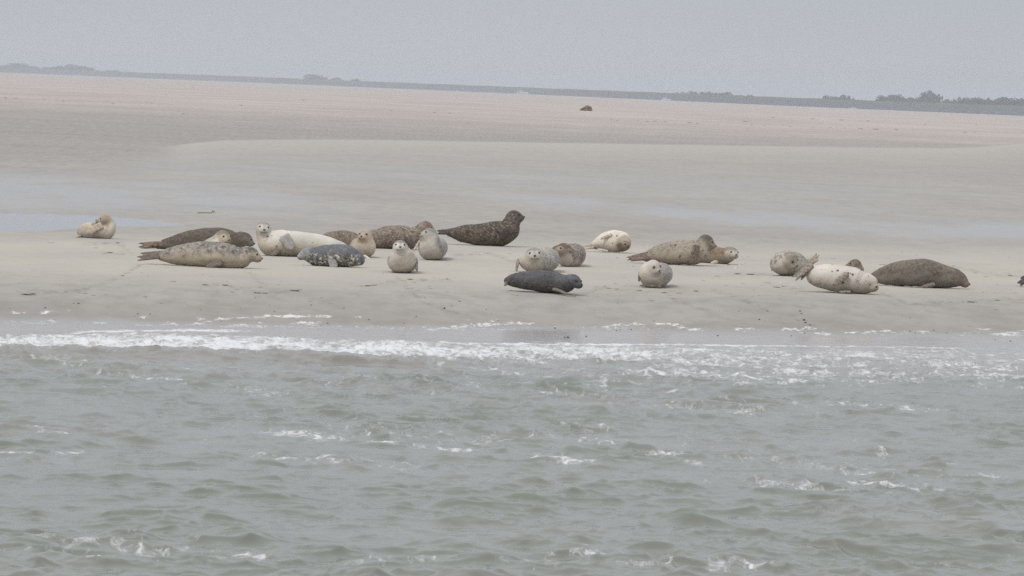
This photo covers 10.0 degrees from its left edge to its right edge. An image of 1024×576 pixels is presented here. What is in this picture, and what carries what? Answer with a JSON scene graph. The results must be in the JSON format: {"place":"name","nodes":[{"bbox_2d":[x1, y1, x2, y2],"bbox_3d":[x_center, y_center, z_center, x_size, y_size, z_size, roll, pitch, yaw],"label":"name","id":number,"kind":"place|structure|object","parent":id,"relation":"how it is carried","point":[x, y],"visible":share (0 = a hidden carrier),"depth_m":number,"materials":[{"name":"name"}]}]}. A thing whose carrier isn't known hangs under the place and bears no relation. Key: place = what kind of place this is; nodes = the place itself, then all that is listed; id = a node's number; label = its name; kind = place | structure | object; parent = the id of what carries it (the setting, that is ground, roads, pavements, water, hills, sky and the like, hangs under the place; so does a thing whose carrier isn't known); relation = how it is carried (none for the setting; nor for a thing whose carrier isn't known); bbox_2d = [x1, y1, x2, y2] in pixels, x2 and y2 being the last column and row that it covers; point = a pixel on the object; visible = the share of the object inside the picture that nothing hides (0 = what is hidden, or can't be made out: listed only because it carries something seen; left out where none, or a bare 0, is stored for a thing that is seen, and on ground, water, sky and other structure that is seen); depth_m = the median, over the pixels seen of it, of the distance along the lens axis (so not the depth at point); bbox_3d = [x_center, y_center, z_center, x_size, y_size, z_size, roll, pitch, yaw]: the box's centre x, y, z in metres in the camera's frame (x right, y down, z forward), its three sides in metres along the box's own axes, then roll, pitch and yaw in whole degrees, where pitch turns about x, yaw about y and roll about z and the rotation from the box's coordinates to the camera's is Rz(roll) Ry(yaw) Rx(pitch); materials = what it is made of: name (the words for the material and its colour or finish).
{"place":"outdoors","nodes":[
{"label":"outdoors","id":0,"kind":"place"},
{"bbox_2d":[0,72,1014,115],"bbox_3d":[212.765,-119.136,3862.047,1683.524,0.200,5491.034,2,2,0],"label":"channel","id":1,"kind":"object","parent":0,"point":[417,89],"visible":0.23,"depth_m":5499.96,"materials":[{"name":"grey liquid"}]},
{"bbox_2d":[0,323,1023,575],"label":"water","id":2,"kind":"structure","parent":0,"point":[172,451],"depth_m":43.93,"materials":[{"name":"grey liquid"}]},
{"bbox_2d":[0,73,1023,336],"bbox_3d":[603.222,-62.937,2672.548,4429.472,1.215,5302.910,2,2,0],"label":"sand","id":3,"kind":"structure","parent":0,"point":[870,189],"depth_m":133.34,"materials":[{"name":"beige sand"}]},
{"bbox_2d":[0,213,183,232],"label":"tide pool","id":4,"kind":"structure","parent":3,"relation":"on","point":[15,222],"depth_m":98.59,"materials":[{"name":"grey liquid"}]},
{"bbox_2d":[76,215,115,238],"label":"harbour seal","id":5,"kind":"object","parent":3,"relation":"on","point":[103,227],"visible":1,"depth_m":88.76,"materials":[{"name":"beige"}]},
{"bbox_2d":[139,227,254,248],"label":"harbour seal","id":6,"kind":"object","parent":3,"relation":"on","point":[240,239],"visible":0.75,"depth_m":84.78,"materials":[{"name":"black"}]},
{"bbox_2d":[137,241,262,267],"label":"harbour seal","id":7,"kind":"object","parent":3,"relation":"on","point":[210,254],"visible":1,"depth_m":77.35,"materials":[{"name":"beige"}]},
{"bbox_2d":[205,230,230,242],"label":"harbour seal","id":8,"kind":"object","parent":3,"relation":"on","point":[222,236],"visible":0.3,"depth_m":81.88,"materials":[{"name":"beige"}]},
{"bbox_2d":[256,222,346,256],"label":"harbour seal","id":9,"kind":"object","parent":3,"relation":"on","point":[270,242],"visible":0.81,"depth_m":83.58,"materials":[{"name":"white"}]},
{"bbox_2d":[296,244,364,266],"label":"harbour seal","id":10,"kind":"object","parent":3,"relation":"on","point":[338,255],"visible":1,"depth_m":79.92,"materials":[{"name":"grey"}]},
{"bbox_2d":[323,230,357,245],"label":"harbour seal","id":11,"kind":"object","parent":3,"relation":"on","point":[346,237],"visible":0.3,"depth_m":87.86,"materials":[{"name":"black"}]},
{"bbox_2d":[350,230,375,257],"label":"harbour seal","id":12,"kind":"object","parent":3,"relation":"on","point":[363,243],"visible":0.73,"depth_m":84.48,"materials":[{"name":"beige"}]},
{"bbox_2d":[369,221,435,248],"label":"harbour seal","id":13,"kind":"object","parent":3,"relation":"on","point":[385,237],"visible":0.58,"depth_m":89.53,"materials":[{"name":"black"}]},
{"bbox_2d":[387,240,417,272],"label":"harbour seal","id":14,"kind":"object","parent":3,"relation":"on","point":[402,257],"visible":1,"depth_m":77.96,"materials":[{"name":"beige"}]},
{"bbox_2d":[413,228,447,259],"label":"harbour seal","id":15,"kind":"object","parent":3,"relation":"on","point":[431,244],"visible":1,"depth_m":84.29,"materials":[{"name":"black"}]},
{"bbox_2d":[437,210,524,245],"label":"harbour seal","id":16,"kind":"object","parent":3,"relation":"on","point":[505,231],"visible":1,"depth_m":93.53,"materials":[{"name":"black"}]},
{"bbox_2d":[515,247,559,271],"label":"harbour seal","id":17,"kind":"object","parent":3,"relation":"on","point":[546,258],"visible":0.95,"depth_m":80.52,"materials":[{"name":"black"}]},
{"bbox_2d":[504,270,582,293],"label":"harbour seal","id":18,"kind":"object","parent":3,"relation":"on","point":[544,281],"visible":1,"depth_m":72.81,"materials":[{"name":"black"}]},
{"bbox_2d":[552,243,585,266],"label":"harbour seal","id":19,"kind":"object","parent":3,"relation":"on","point":[572,254],"visible":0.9,"depth_m":84.05,"materials":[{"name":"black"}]},
{"bbox_2d":[580,105,592,110],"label":"boulder","id":20,"kind":"object","parent":3,"relation":"on","point":[587,108],"visible":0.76,"depth_m":839.61,"materials":[{"name":"brown stone"}]},
{"bbox_2d":[582,230,630,251],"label":"harbour seal","id":21,"kind":"object","parent":3,"relation":"on","point":[614,241],"visible":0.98,"depth_m":92.49,"materials":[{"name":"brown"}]},
{"bbox_2d":[638,260,672,287],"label":"harbour seal","id":22,"kind":"object","parent":3,"relation":"on","point":[654,274],"visible":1,"depth_m":76.26,"materials":[{"name":"beige"}]},
{"bbox_2d":[626,235,716,264],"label":"harbour seal","id":23,"kind":"object","parent":3,"relation":"on","point":[688,252],"visible":0.98,"depth_m":87.33,"materials":[{"name":"beige"}]},
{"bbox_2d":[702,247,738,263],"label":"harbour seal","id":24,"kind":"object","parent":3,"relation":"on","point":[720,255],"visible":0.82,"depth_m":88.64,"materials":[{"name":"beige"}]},
{"bbox_2d":[770,250,818,275],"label":"harbour seal","id":25,"kind":"object","parent":3,"relation":"on","point":[787,262],"visible":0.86,"depth_m":83.74,"materials":[{"name":"beige"}]},
{"bbox_2d":[792,263,878,293],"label":"harbour seal","id":26,"kind":"object","parent":3,"relation":"on","point":[839,278],"visible":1,"depth_m":77.34,"materials":[{"name":"white"}]},
{"bbox_2d":[846,259,863,270],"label":"harbour seal","id":27,"kind":"object","parent":3,"relation":"on","point":[856,263],"visible":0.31,"depth_m":83.16,"materials":[{"name":"black"}]},
{"bbox_2d":[871,259,969,287],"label":"harbour seal","id":28,"kind":"object","parent":3,"relation":"on","point":[924,273],"visible":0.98,"depth_m":81.14,"materials":[{"name":"brown"}]},
{"bbox_2d":[1017,276,1023,285],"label":"harbour seal","id":29,"kind":"object","parent":3,"relation":"on","point":[1021,282],"visible":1,"depth_m":83.29,"materials":[{"name":"black"}]},
{"bbox_2d":[0,67,1023,115],"bbox_3d":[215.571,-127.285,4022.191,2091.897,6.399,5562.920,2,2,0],"label":"dyke","id":30,"kind":"structure","parent":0,"point":[1016,110],"depth_m":4423.82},
{"bbox_2d":[7,63,27,67],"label":"tree","id":31,"kind":"object","parent":30,"relation":"on","point":[16,65],"visible":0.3,"depth_m":6520.74,"materials":[{"name":"grey plant"}]},
{"bbox_2d":[15,65,29,67],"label":"tree","id":32,"kind":"object","parent":30,"relation":"on","point":[23,66],"visible":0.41,"depth_m":6428.71,"materials":[{"name":"grey plant"}]},
{"bbox_2d":[58,66,71,69],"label":"tree","id":33,"kind":"object","parent":30,"relation":"on","point":[66,68],"visible":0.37,"depth_m":6353.73,"materials":[{"name":"grey plant"}]},
{"bbox_2d":[64,64,75,68],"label":"tree","id":34,"kind":"object","parent":30,"relation":"on","point":[72,66],"visible":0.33,"depth_m":6442.65,"materials":[{"name":"grey plant"}]},
{"bbox_2d":[70,66,86,69],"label":"tree","id":35,"kind":"object","parent":30,"relation":"on","point":[80,68],"visible":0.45,"depth_m":6358.46,"materials":[{"name":"grey plant"}]},
{"bbox_2d":[303,74,321,78],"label":"tree","id":36,"kind":"object","parent":30,"relation":"on","point":[313,75],"visible":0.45,"depth_m":6011.03,"materials":[{"name":"grey plant"}]},
{"bbox_2d":[838,94,848,99],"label":"tree","id":37,"kind":"object","parent":30,"relation":"on","point":[842,96],"visible":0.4,"depth_m":3615.65,"materials":[{"name":"grey plant"}]},
{"bbox_2d":[876,95,892,100],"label":"tree","id":38,"kind":"object","parent":30,"relation":"on","point":[881,98],"visible":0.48,"depth_m":3489.02,"materials":[{"name":"grey plant"}]},
{"bbox_2d":[886,94,903,100],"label":"tree","id":39,"kind":"object","parent":30,"relation":"on","point":[894,98],"visible":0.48,"depth_m":3489.82,"materials":[{"name":"grey plant"}]},
{"bbox_2d":[906,97,915,101],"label":"tree","id":40,"kind":"object","parent":30,"relation":"on","point":[911,99],"visible":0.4,"depth_m":3459.84,"materials":[{"name":"grey plant"}]},
{"bbox_2d":[919,92,930,102],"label":"tree","id":41,"kind":"object","parent":30,"relation":"on","point":[924,98],"visible":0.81,"depth_m":3392.60,"materials":[{"name":"grey plant"}]},
{"bbox_2d":[925,90,936,102],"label":"tree","id":42,"kind":"object","parent":30,"relation":"on","point":[931,94],"visible":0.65,"depth_m":3439.48,"materials":[{"name":"grey plant"}]},
{"bbox_2d":[933,94,942,102],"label":"tree","id":43,"kind":"object","parent":30,"relation":"on","point":[938,98],"visible":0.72,"depth_m":3450.91,"materials":[{"name":"grey plant"}]},
{"bbox_2d":[948,99,958,103],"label":"tree","id":44,"kind":"object","parent":30,"relation":"on","point":[954,101],"visible":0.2,"depth_m":3367.22,"materials":[{"name":"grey plant"}]},
{"bbox_2d":[956,97,968,103],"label":"tree","id":45,"kind":"object","parent":30,"relation":"on","point":[962,101],"visible":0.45,"depth_m":3391.89,"materials":[{"name":"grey plant"}]},
{"bbox_2d":[964,98,975,103],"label":"tree","id":46,"kind":"object","parent":30,"relation":"on","point":[967,101],"visible":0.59,"depth_m":3356.88,"materials":[{"name":"grey plant"}]},
{"bbox_2d":[971,97,986,104],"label":"tree","id":47,"kind":"object","parent":30,"relation":"on","point":[978,101],"visible":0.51,"depth_m":3332.94,"materials":[{"name":"grey plant"}]},
{"bbox_2d":[981,98,993,104],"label":"tree","id":48,"kind":"object","parent":30,"relation":"on","point":[987,100],"visible":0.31,"depth_m":3332.32,"materials":[{"name":"grey plant"}]},
{"bbox_2d":[989,99,1001,104],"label":"tree","id":49,"kind":"object","parent":30,"relation":"on","point":[994,102],"visible":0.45,"depth_m":3325.64,"materials":[{"name":"grey plant"}]},
{"bbox_2d":[996,97,1011,104],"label":"tree","id":50,"kind":"object","parent":30,"relation":"on","point":[1004,100],"visible":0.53,"depth_m":3318.07,"materials":[{"name":"grey plant"}]},
{"bbox_2d":[1005,98,1023,105],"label":"tree","id":51,"kind":"object","parent":30,"relation":"on","point":[1016,102],"visible":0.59,"depth_m":3290.01,"materials":[{"name":"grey plant"}]},
{"bbox_2d":[0,0,1023,103],"label":"sky","id":52,"kind":"structure","parent":0,"point":[859,49],"materials":[{"name":"grey"}]}
]}

